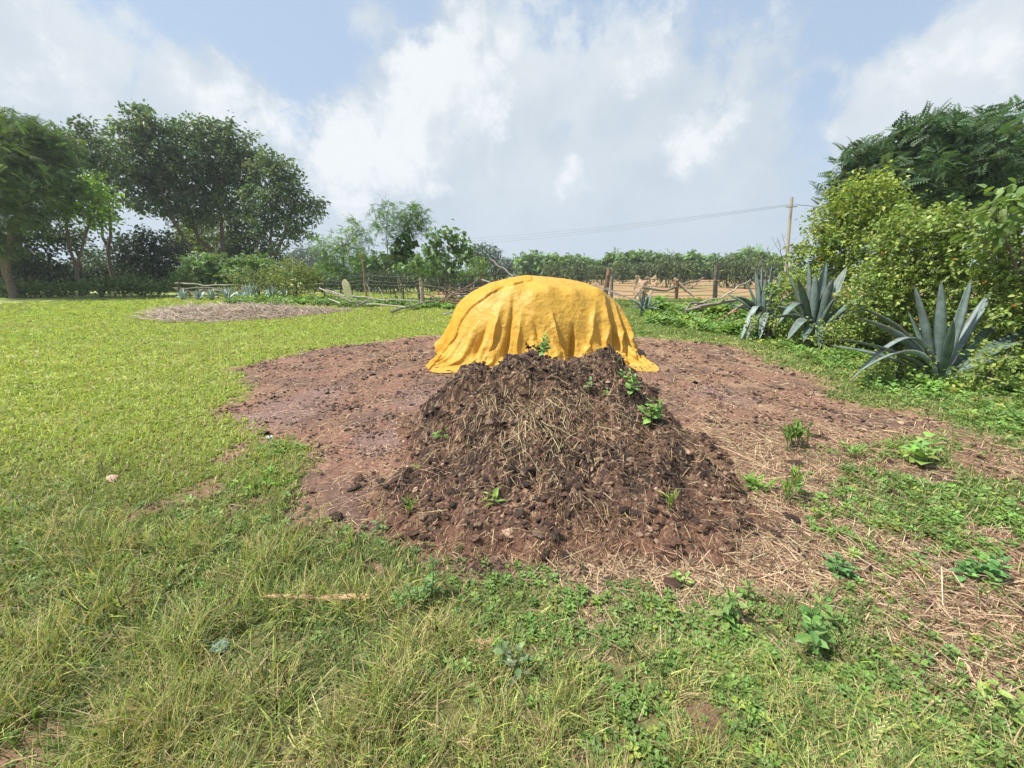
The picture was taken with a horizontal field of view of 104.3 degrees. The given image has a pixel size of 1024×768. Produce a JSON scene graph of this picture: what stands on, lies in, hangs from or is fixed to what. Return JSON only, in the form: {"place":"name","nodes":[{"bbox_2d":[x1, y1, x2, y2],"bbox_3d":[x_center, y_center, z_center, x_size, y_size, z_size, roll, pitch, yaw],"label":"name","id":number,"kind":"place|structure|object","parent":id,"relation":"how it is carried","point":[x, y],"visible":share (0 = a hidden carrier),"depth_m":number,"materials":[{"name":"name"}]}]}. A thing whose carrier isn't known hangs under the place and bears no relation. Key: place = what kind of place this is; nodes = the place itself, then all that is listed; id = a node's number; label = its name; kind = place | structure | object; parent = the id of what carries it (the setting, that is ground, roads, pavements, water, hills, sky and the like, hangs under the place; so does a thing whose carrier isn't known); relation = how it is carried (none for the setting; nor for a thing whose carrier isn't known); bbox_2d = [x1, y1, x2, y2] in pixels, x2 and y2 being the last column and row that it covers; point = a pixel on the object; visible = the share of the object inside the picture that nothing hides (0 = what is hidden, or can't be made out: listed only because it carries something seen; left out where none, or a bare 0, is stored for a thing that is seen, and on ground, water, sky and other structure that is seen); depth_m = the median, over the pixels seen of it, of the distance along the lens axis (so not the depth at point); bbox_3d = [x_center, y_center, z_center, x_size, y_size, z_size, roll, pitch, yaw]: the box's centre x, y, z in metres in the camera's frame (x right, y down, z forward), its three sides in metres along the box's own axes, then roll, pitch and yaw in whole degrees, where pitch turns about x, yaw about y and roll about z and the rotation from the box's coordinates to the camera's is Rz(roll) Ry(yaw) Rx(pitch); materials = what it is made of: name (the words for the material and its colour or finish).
{"place":"outdoors","nodes":[
{"label":"outdoors","id":0,"kind":"place"},
{"bbox_2d":[0,271,1023,767],"bbox_3d":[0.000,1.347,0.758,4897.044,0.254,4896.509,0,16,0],"label":"ground","id":1,"kind":"structure","parent":0,"point":[338,473],"depth_m":3.32,"materials":[{"name":"soil"}]},
{"bbox_2d":[0,276,46,297],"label":"shrub","id":2,"kind":"object","parent":1,"relation":"on","point":[3,283],"visible":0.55,"depth_m":22.61,"materials":[{"name":"green plant"}]},
{"bbox_2d":[0,215,83,294],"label":"shrub","id":3,"kind":"object","parent":1,"relation":"on","point":[43,272],"visible":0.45,"depth_m":24.74,"materials":[{"name":"green plant"}]},
{"bbox_2d":[16,276,79,297],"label":"shrub","id":4,"kind":"object","parent":1,"relation":"on","point":[58,290],"visible":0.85,"depth_m":22.75,"materials":[{"name":"green plant"}]},
{"bbox_2d":[0,105,106,297],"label":"feathery tree","id":5,"kind":"object","parent":1,"relation":"on","point":[27,143],"visible":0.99,"depth_m":20.40,"materials":[{"name":"green plant"}]},
{"bbox_2d":[1,216,118,293],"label":"shade tree","id":6,"kind":"object","parent":1,"relation":"on","point":[64,243],"visible":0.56,"depth_m":25.15,"materials":[{"name":"green plant"}]},
{"bbox_2d":[32,256,104,289],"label":"shade shrub","id":7,"kind":"object","parent":1,"relation":"on","point":[87,274],"visible":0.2,"depth_m":30.57,"materials":[{"name":"green plant"}]},
{"bbox_2d":[32,164,129,295],"bbox_3d":[-25.178,-8.951,23.684,5.409,7.522,3.464,0,16,0],"label":"sunlit tree","id":8,"kind":"object","parent":1,"relation":"on","point":[95,196],"visible":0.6,"depth_m":23.05,"materials":[{"name":"green plant"}]},
{"bbox_2d":[63,245,115,271],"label":"understory tree","id":9,"kind":"object","parent":1,"relation":"on","point":[88,256],"visible":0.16,"depth_m":33.85,"materials":[{"name":"green plant"}]},
{"bbox_2d":[59,273,130,297],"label":"shrub","id":10,"kind":"object","parent":1,"relation":"on","point":[86,288],"visible":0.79,"depth_m":22.62,"materials":[{"name":"green plant"}]},
{"bbox_2d":[59,113,137,292],"bbox_3d":[-27.267,-11.762,26.666,5.262,11.304,4.141,10,19,32],"label":"slender tree","id":11,"kind":"object","parent":1,"relation":"on","point":[97,145],"visible":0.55,"depth_m":25.82,"materials":[{"name":"green plant"}]},
{"bbox_2d":[72,253,140,289],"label":"shade shrub","id":12,"kind":"object","parent":1,"relation":"on","point":[97,264],"visible":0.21,"depth_m":31.39,"materials":[{"name":"green plant"}]},
{"bbox_2d":[88,272,159,296],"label":"shrub","id":13,"kind":"object","parent":1,"relation":"on","point":[135,288],"visible":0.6,"depth_m":22.62,"materials":[{"name":"green plant"}]},
{"bbox_2d":[89,98,193,289],"bbox_3d":[-27.502,-13.945,30.324,7.262,13.512,4.629,0,16,0],"label":"broadleaf tree","id":14,"kind":"object","parent":1,"relation":"on","point":[140,137],"visible":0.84,"depth_m":29.11,"materials":[{"name":"green plant"}]},
{"bbox_2d":[108,272,177,296],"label":"shrub","id":15,"kind":"object","parent":1,"relation":"on","point":[160,286],"visible":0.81,"depth_m":22.63,"materials":[{"name":"green plant"}]},
{"bbox_2d":[93,223,194,280],"bbox_3d":[-26.650,-9.393,29.881,6.666,4.984,4.612,0,16,0],"label":"understory tree","id":16,"kind":"object","parent":1,"relation":"on","point":[138,251],"visible":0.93,"depth_m":28.98,"materials":[{"name":"green plant"}]},
{"bbox_2d":[160,269,208,294],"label":"fence bush","id":17,"kind":"object","parent":1,"relation":"on","point":[173,277],"visible":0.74,"depth_m":23.18,"materials":[{"name":"green plant"}]},
{"bbox_2d":[169,251,249,294],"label":"cassava shrub","id":18,"kind":"object","parent":1,"relation":"on","point":[211,266],"visible":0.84,"depth_m":23.73,"materials":[{"name":"green plant"}]},
{"bbox_2d":[148,110,274,261],"bbox_3d":[-24.371,-14.454,32.625,10.458,13.283,6.211,0,16,0],"label":"domed tree","id":19,"kind":"object","parent":1,"relation":"on","point":[218,178],"visible":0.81,"depth_m":31.11,"materials":[{"name":"green plant"}]},
{"bbox_2d":[167,205,256,262],"bbox_3d":[-30.067,-13.746,40.059,8.614,7.878,5.963,0,16,0],"label":"understory tree","id":20,"kind":"object","parent":1,"relation":"on","point":[199,248],"visible":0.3,"depth_m":38.92,"materials":[{"name":"green plant"}]},
{"bbox_2d":[131,299,358,322],"bbox_3d":[-10.042,-2.594,14.042,8.168,0.734,5.389,0,16,0],"label":"straw patch","id":21,"kind":"object","parent":1,"relation":"on","point":[190,312],"visible":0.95,"depth_m":13.23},
{"bbox_2d":[208,208,289,266],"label":"understory tree","id":22,"kind":"object","parent":1,"relation":"on","point":[237,248],"visible":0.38,"depth_m":35.28,"materials":[{"name":"green plant"}]},
{"bbox_2d":[217,263,280,295],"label":"fence bush","id":23,"kind":"object","parent":1,"relation":"on","point":[235,276],"visible":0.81,"depth_m":21.15,"materials":[{"name":"green plant"}]},
{"bbox_2d":[173,268,329,298],"bbox_3d":[-14.127,-5.418,21.553,9.085,1.854,0.937,0,16,0],"label":"pole fence","id":24,"kind":"object","parent":1,"relation":"on","point":[212,289],"visible":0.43,"depth_m":21.59,"materials":[{"name":"grey wood"}]},
{"bbox_2d":[217,249,286,293],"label":"cassava shrub","id":25,"kind":"object","parent":1,"relation":"on","point":[251,262],"visible":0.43,"depth_m":24.46,"materials":[{"name":"green plant"}]},
{"bbox_2d":[217,465,289,499],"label":"grass clump","id":26,"kind":"object","parent":1,"relation":"on","point":[270,469],"visible":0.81,"depth_m":2.86,"materials":[{"name":"green plant"}]},
{"bbox_2d":[231,145,330,288],"bbox_3d":[-18.255,-12.880,31.614,7.578,10.800,4.491,-7,17,-22],"label":"spreading tree","id":27,"kind":"object","parent":1,"relation":"on","point":[276,190],"visible":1,"depth_m":30.80,"materials":[{"name":"green plant"}]},
{"bbox_2d":[261,253,327,296],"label":"thorn bush","id":28,"kind":"object","parent":1,"relation":"on","point":[298,276],"visible":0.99,"depth_m":19.66,"materials":[{"name":"green plant"}]},
{"bbox_2d":[281,244,342,274],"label":"distant tree","id":29,"kind":"object","parent":1,"relation":"on","point":[298,253],"visible":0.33,"depth_m":139.85,"materials":[{"name":"green plant"}]},
{"bbox_2d":[263,593,369,600],"bbox_3d":[-0.912,0.997,1.859,0.497,0.020,0.032,0,16,0],"label":"wood strip","id":30,"kind":"object","parent":1,"relation":"on","point":[310,597],"visible":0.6,"depth_m":1.85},
{"bbox_2d":[304,263,343,292],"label":"thicket shrub","id":31,"kind":"object","parent":1,"relation":"on","point":[328,283],"visible":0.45,"depth_m":26.02,"materials":[{"name":"green plant"}]},
{"bbox_2d":[303,214,384,295],"bbox_3d":[-8.394,-6.082,19.693,3.661,4.206,2.822,11,19,33],"label":"acacia tree","id":32,"kind":"object","parent":1,"relation":"on","point":[341,256],"visible":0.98,"depth_m":19.36,"materials":[{"name":"green plant"}]},
{"bbox_2d":[347,247,394,286],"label":"orchard shrub","id":33,"kind":"object","parent":1,"relation":"on","point":[382,253],"visible":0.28,"depth_m":37.59,"materials":[{"name":"green plant"}]},
{"bbox_2d":[353,268,402,293],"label":"thicket shrub","id":34,"kind":"object","parent":1,"relation":"on","point":[385,282],"visible":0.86,"depth_m":26.07,"materials":[{"name":"green plant"}]},
{"bbox_2d":[362,199,406,298],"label":"moringa tree","id":35,"kind":"object","parent":1,"relation":"on","point":[381,214],"visible":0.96,"depth_m":18.54,"materials":[{"name":"green plant"}]},
{"bbox_2d":[367,246,413,278],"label":"orchard shrub","id":36,"kind":"object","parent":1,"relation":"on","point":[382,260],"visible":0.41,"depth_m":37.38,"materials":[{"name":"green plant"}]},
{"bbox_2d":[380,267,417,291],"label":"thicket shrub","id":37,"kind":"object","parent":1,"relation":"on","point":[412,284],"visible":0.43,"depth_m":27.48,"materials":[{"name":"green plant"}]},
{"bbox_2d":[389,578,436,611],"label":"weed plant","id":38,"kind":"object","parent":1,"relation":"on","point":[412,590],"visible":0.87,"depth_m":1.82,"materials":[{"name":"green plant"}]},
{"bbox_2d":[389,199,438,297],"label":"moringa tree","id":39,"kind":"object","parent":1,"relation":"on","point":[411,222],"visible":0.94,"depth_m":18.93,"materials":[{"name":"green plant"}]},
{"bbox_2d":[387,230,419,298],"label":"gourd vine","id":40,"kind":"object","parent":39,"relation":"attached to","point":[404,251],"visible":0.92,"depth_m":18.92,"materials":[{"name":"green plant"}]},
{"bbox_2d":[387,253,442,299],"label":"teak sapling","id":41,"kind":"object","parent":1,"relation":"on","point":[429,269],"visible":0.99,"depth_m":17.88,"materials":[{"name":"green plant"}]},
{"bbox_2d":[422,555,441,600],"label":"weed plant","id":42,"kind":"object","parent":1,"relation":"on","point":[429,583],"visible":0.94,"depth_m":1.86,"materials":[{"name":"green plant"}]},
{"bbox_2d":[423,270,464,294],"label":"thicket shrub","id":43,"kind":"object","parent":1,"relation":"on","point":[444,281],"visible":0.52,"depth_m":25.95,"materials":[{"name":"green plant"}]},
{"bbox_2d":[416,219,480,297],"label":"teak sapling","id":44,"kind":"object","parent":1,"relation":"on","point":[460,254],"visible":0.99,"depth_m":17.51,"materials":[{"name":"green plant"}]},
{"bbox_2d":[446,254,492,291],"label":"gliricidia bush","id":45,"kind":"object","parent":1,"relation":"on","point":[478,267],"visible":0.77,"depth_m":20.10,"materials":[{"name":"green plant"}]},
{"bbox_2d":[465,241,502,277],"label":"distant tree","id":46,"kind":"object","parent":1,"relation":"on","point":[489,253],"visible":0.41,"depth_m":80.19,"materials":[{"name":"green plant"}]},
{"bbox_2d":[480,254,518,280],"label":"mango bush","id":47,"kind":"object","parent":1,"relation":"on","point":[501,271],"visible":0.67,"depth_m":28.56,"materials":[{"name":"green plant"}]},
{"bbox_2d":[492,640,530,683],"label":"weed plant","id":48,"kind":"object","parent":1,"relation":"on","point":[508,652],"visible":0.92,"depth_m":1.51,"materials":[{"name":"green plant"}]},
{"bbox_2d":[0,442,1023,767],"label":"tall grass","id":49,"kind":"structure","parent":1,"relation":"on","point":[130,724],"depth_m":1.44,"materials":[{"name":"plant"}]},
{"bbox_2d":[0,291,1023,767],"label":"turf","id":50,"kind":"structure","parent":1,"relation":"on","point":[106,331],"depth_m":3.07,"materials":[{"name":"green plant"}]},
{"bbox_2d":[0,292,1023,767],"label":"weeds","id":51,"kind":"object","parent":1,"relation":"on","point":[678,316],"visible":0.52,"depth_m":1.71,"materials":[{"name":"green plant"}]},
{"bbox_2d":[512,249,547,275],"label":"orchard tree","id":52,"kind":"object","parent":1,"relation":"on","point":[528,265],"visible":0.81,"depth_m":68.10,"materials":[{"name":"green plant"}]},
{"bbox_2d":[324,265,751,304],"bbox_3d":[1.332,-6.646,26.090,18.482,2.023,19.961,2,16,7],"label":"wire fence","id":53,"kind":"object","parent":1,"relation":"on","point":[609,279],"visible":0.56,"depth_m":17.03,"materials":[{"name":"brown wood"}]},
{"bbox_2d":[633,275,657,303],"bbox_3d":[5.459,-3.874,16.317,0.953,1.155,0.158,0,16,0],"label":"sack","id":54,"kind":"object","parent":53,"relation":"hanging from","point":[636,288],"visible":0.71,"depth_m":16.29,"materials":[{"name":"fabric"}]},
{"bbox_2d":[426,275,658,372],"bbox_3d":[0.455,-1.301,7.484,3.797,1.438,3.674,0,16,0],"label":"tarp","id":55,"kind":"object","parent":1,"relation":"on","point":[494,323],"visible":0.94,"depth_m":6.67,"materials":[{"name":"fabric"}]},
{"bbox_2d":[537,252,566,278],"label":"orchard tree","id":56,"kind":"object","parent":1,"relation":"on","point":[549,258],"visible":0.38,"depth_m":67.50,"materials":[{"name":"green plant"}]},
{"bbox_2d":[541,261,570,277],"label":"mango tree","id":57,"kind":"object","parent":1,"relation":"on","point":[555,271],"visible":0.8,"depth_m":47.95,"materials":[{"name":"green plant"}]},
{"bbox_2d":[553,253,584,279],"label":"orchard tree","id":58,"kind":"object","parent":1,"relation":"on","point":[573,258],"visible":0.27,"depth_m":67.89,"materials":[{"name":"green plant"}]},
{"bbox_2d":[122,336,1023,767],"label":"straw litter","id":59,"kind":"object","parent":1,"relation":"on","point":[802,578],"visible":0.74,"depth_m":2.11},
{"bbox_2d":[553,254,598,283],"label":"mango tree","id":60,"kind":"object","parent":1,"relation":"on","point":[580,275],"visible":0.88,"depth_m":38.16,"materials":[{"name":"green plant"}]},
{"bbox_2d":[129,336,1023,740],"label":"dung crumbs","id":61,"kind":"object","parent":1,"relation":"on","point":[537,534],"visible":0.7,"depth_m":3.44,"materials":[{"name":"soil"}]},
{"bbox_2d":[341,344,814,580],"bbox_3d":[0.388,0.209,3.284,3.345,0.957,3.038,0,16,0],"label":"manure heap","id":62,"kind":"object","parent":1,"relation":"on","point":[553,423],"visible":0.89,"depth_m":2.64,"materials":[{"name":"soil"}]},
{"bbox_2d":[636,397,664,425],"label":"weed plant","id":63,"kind":"object","parent":62,"relation":"on","point":[655,409],"visible":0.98,"depth_m":3.01,"materials":[{"name":"green plant"}]},
{"bbox_2d":[589,260,618,284],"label":"mango tree","id":64,"kind":"object","parent":1,"relation":"on","point":[602,271],"visible":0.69,"depth_m":42.16,"materials":[{"name":"green plant"}]},
{"bbox_2d":[599,248,633,279],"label":"orchard tree","id":65,"kind":"object","parent":1,"relation":"on","point":[615,257],"visible":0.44,"depth_m":67.91,"materials":[{"name":"green plant"}]},
{"bbox_2d":[611,260,635,282],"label":"mango tree","id":66,"kind":"object","parent":1,"relation":"on","point":[621,270],"visible":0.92,"depth_m":47.99,"materials":[{"name":"green plant"}]},
{"bbox_2d":[628,261,651,279],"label":"mango tree","id":67,"kind":"object","parent":1,"relation":"on","point":[640,269],"visible":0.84,"depth_m":49.73,"materials":[{"name":"green plant"}]},
{"bbox_2d":[624,248,656,279],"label":"orchard tree","id":68,"kind":"object","parent":1,"relation":"on","point":[639,256],"visible":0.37,"depth_m":67.44,"materials":[{"name":"green plant"}]},
{"bbox_2d":[631,289,658,314],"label":"agave","id":69,"kind":"object","parent":1,"relation":"on","point":[643,305],"visible":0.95,"depth_m":13.23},
{"bbox_2d":[643,249,689,287],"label":"mango tree","id":70,"kind":"object","parent":1,"relation":"on","point":[661,273],"visible":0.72,"depth_m":36.33,"materials":[{"name":"green plant"}]},
{"bbox_2d":[665,253,701,288],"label":"mango tree","id":71,"kind":"object","parent":1,"relation":"on","point":[687,267],"visible":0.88,"depth_m":34.41,"materials":[{"name":"green plant"}]},
{"bbox_2d":[680,249,715,279],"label":"orchard tree","id":72,"kind":"object","parent":1,"relation":"on","point":[698,257],"visible":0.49,"depth_m":67.75,"materials":[{"name":"green plant"}]},
{"bbox_2d":[698,252,727,279],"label":"orchard tree","id":73,"kind":"object","parent":1,"relation":"on","point":[716,261],"visible":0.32,"depth_m":68.03,"materials":[{"name":"green plant"}]},
{"bbox_2d":[708,577,755,630],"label":"weed plant","id":74,"kind":"object","parent":1,"relation":"on","point":[728,610],"visible":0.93,"depth_m":1.76,"materials":[{"name":"green plant"}]},
{"bbox_2d":[703,254,760,287],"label":"mango tree","id":75,"kind":"object","parent":1,"relation":"on","point":[721,274],"visible":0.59,"depth_m":36.38,"materials":[{"name":"green plant"}]},
{"bbox_2d":[720,254,768,288],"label":"mango tree","id":76,"kind":"object","parent":1,"relation":"on","point":[742,271],"visible":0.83,"depth_m":34.33,"materials":[{"name":"green plant"}]},
{"bbox_2d":[733,244,774,278],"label":"orchard tree","id":77,"kind":"object","parent":1,"relation":"on","point":[744,252],"visible":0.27,"depth_m":67.08,"materials":[{"name":"green plant"}]},
{"bbox_2d":[737,471,777,491],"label":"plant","id":78,"kind":"object","parent":1,"relation":"on","point":[750,480],"visible":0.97,"depth_m":2.81,"materials":[{"name":"green plant"}]},
{"bbox_2d":[723,266,794,339],"bbox_3d":[5.922,-1.812,9.050,1.954,1.773,1.203,0,16,0],"label":"agave","id":79,"kind":"object","parent":1,"relation":"on","point":[757,305],"visible":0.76,"depth_m":9.06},
{"bbox_2d":[733,274,802,339],"bbox_3d":[5.952,-1.589,8.719,2.034,1.583,1.020,-4,16,-13],"label":"lantana bush","id":80,"kind":"object","parent":1,"relation":"on","point":[786,302],"visible":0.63,"depth_m":8.68,"materials":[{"name":"green plant"}]},
{"bbox_2d":[784,197,796,275],"bbox_3d":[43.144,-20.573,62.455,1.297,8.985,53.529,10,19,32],"label":"utility pole","id":81,"kind":"object","parent":1,"relation":"on","point":[791,206],"visible":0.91,"depth_m":41.04,"materials":[{"name":"brown wood"}]},
{"bbox_2d":[779,464,808,504],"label":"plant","id":82,"kind":"object","parent":1,"relation":"on","point":[797,484],"visible":0.95,"depth_m":2.66,"materials":[{"name":"green plant"}]},
{"bbox_2d":[780,417,812,449],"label":"weed","id":83,"kind":"object","parent":1,"relation":"on","point":[795,430],"visible":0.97,"depth_m":3.44,"materials":[{"name":"green plant"}]},
{"bbox_2d":[768,259,862,349],"bbox_3d":[6.451,-1.628,7.960,2.915,1.675,1.207,0,16,0],"label":"agave","id":84,"kind":"object","parent":1,"relation":"on","point":[815,303],"visible":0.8,"depth_m":8.01,"materials":[{"name":"plant"}]},
{"bbox_2d":[794,593,837,654],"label":"weed plant","id":85,"kind":"object","parent":1,"relation":"on","point":[822,628],"visible":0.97,"depth_m":1.60,"materials":[{"name":"green plant"}]},
{"bbox_2d":[775,259,863,329],"bbox_3d":[6.964,-1.873,9.185,3.224,1.878,1.844,-9,18,-28],"label":"lantana bush","id":86,"kind":"object","parent":1,"relation":"on","point":[836,304],"visible":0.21,"depth_m":9.23,"materials":[{"name":"green plant"}]},
{"bbox_2d":[802,313,879,349],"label":"lantana bush","id":87,"kind":"object","parent":1,"relation":"on","point":[830,334],"visible":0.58,"depth_m":7.62,"materials":[{"name":"green plant"}]},
{"bbox_2d":[821,552,861,580],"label":"weed plant","id":88,"kind":"object","parent":1,"relation":"on","point":[840,562],"visible":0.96,"depth_m":2.02,"materials":[{"name":"green plant"}]},
{"bbox_2d":[766,159,931,310],"bbox_3d":[8.006,-3.150,9.678,3.426,4.050,2.232,0,16,0],"label":"yellow bush","id":89,"kind":"object","parent":1,"relation":"on","point":[851,216],"visible":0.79,"depth_m":9.37,"materials":[{"name":"green plant"}]},
{"bbox_2d":[852,261,900,350],"bbox_3d":[6.989,-1.407,7.548,1.466,1.843,0.533,0,16,0],"label":"bush","id":90,"kind":"object","parent":1,"relation":"on","point":[882,340],"visible":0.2,"depth_m":7.55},
{"bbox_2d":[852,342,937,386],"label":"lantana bush","id":91,"kind":"object","parent":1,"relation":"on","point":[901,369],"visible":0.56,"depth_m":5.50,"materials":[{"name":"green plant"}]},
{"bbox_2d":[828,193,963,351],"bbox_3d":[7.084,-1.803,7.165,2.414,2.851,1.763,-12,20,-36],"label":"lantana bush","id":92,"kind":"object","parent":1,"relation":"on","point":[896,247],"visible":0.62,"depth_m":7.02,"materials":[{"name":"green plant"}]},
{"bbox_2d":[809,94,1023,288],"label":"rain tree","id":93,"kind":"object","parent":1,"relation":"on","point":[958,154],"visible":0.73,"depth_m":12.61,"materials":[{"name":"green plant"}]},
{"bbox_2d":[898,431,946,466],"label":"gourd plant","id":94,"kind":"object","parent":1,"relation":"on","point":[920,448],"visible":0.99,"depth_m":3.19,"materials":[{"name":"green plant"}]},
{"bbox_2d":[831,279,1023,383],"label":"agave","id":95,"kind":"object","parent":1,"relation":"on","point":[949,345],"visible":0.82,"depth_m":5.39,"materials":[{"name":"plant"}]},
{"bbox_2d":[884,195,1012,351],"bbox_3d":[7.464,-1.533,6.434,2.257,2.743,1.652,0,16,0],"label":"lantana bush","id":96,"kind":"object","parent":1,"relation":"on","point":[948,262],"visible":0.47,"depth_m":6.36,"materials":[{"name":"green plant"}]},
{"bbox_2d":[937,177,1023,327],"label":"mulberry shrub","id":97,"kind":"object","parent":1,"relation":"on","point":[1001,223],"visible":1,"depth_m":5.29,"materials":[{"name":"green plant"}]},
{"bbox_2d":[938,337,1023,396],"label":"lantana bush","id":98,"kind":"object","parent":1,"relation":"on","point":[991,369],"visible":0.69,"depth_m":5.03,"materials":[{"name":"green plant"}]},
{"bbox_2d":[949,546,1012,581],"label":"weed plant","id":99,"kind":"object","parent":1,"relation":"on","point":[989,567],"visible":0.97,"depth_m":2.00,"materials":[{"name":"green plant"}]},
{"bbox_2d":[944,212,1023,373],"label":"lantana bush","id":100,"kind":"object","parent":1,"relation":"on","point":[1002,294],"visible":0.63,"depth_m":5.67,"materials":[{"name":"green plant"}]},
{"bbox_2d":[977,670,1023,726],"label":"weed plant","id":101,"kind":"object","parent":1,"relation":"on","point":[1001,706],"visible":0.88,"depth_m":1.39,"materials":[{"name":"green plant"}]},
{"bbox_2d":[0,0,1023,270],"label":"sky","id":102,"kind":"structure","parent":0,"point":[504,119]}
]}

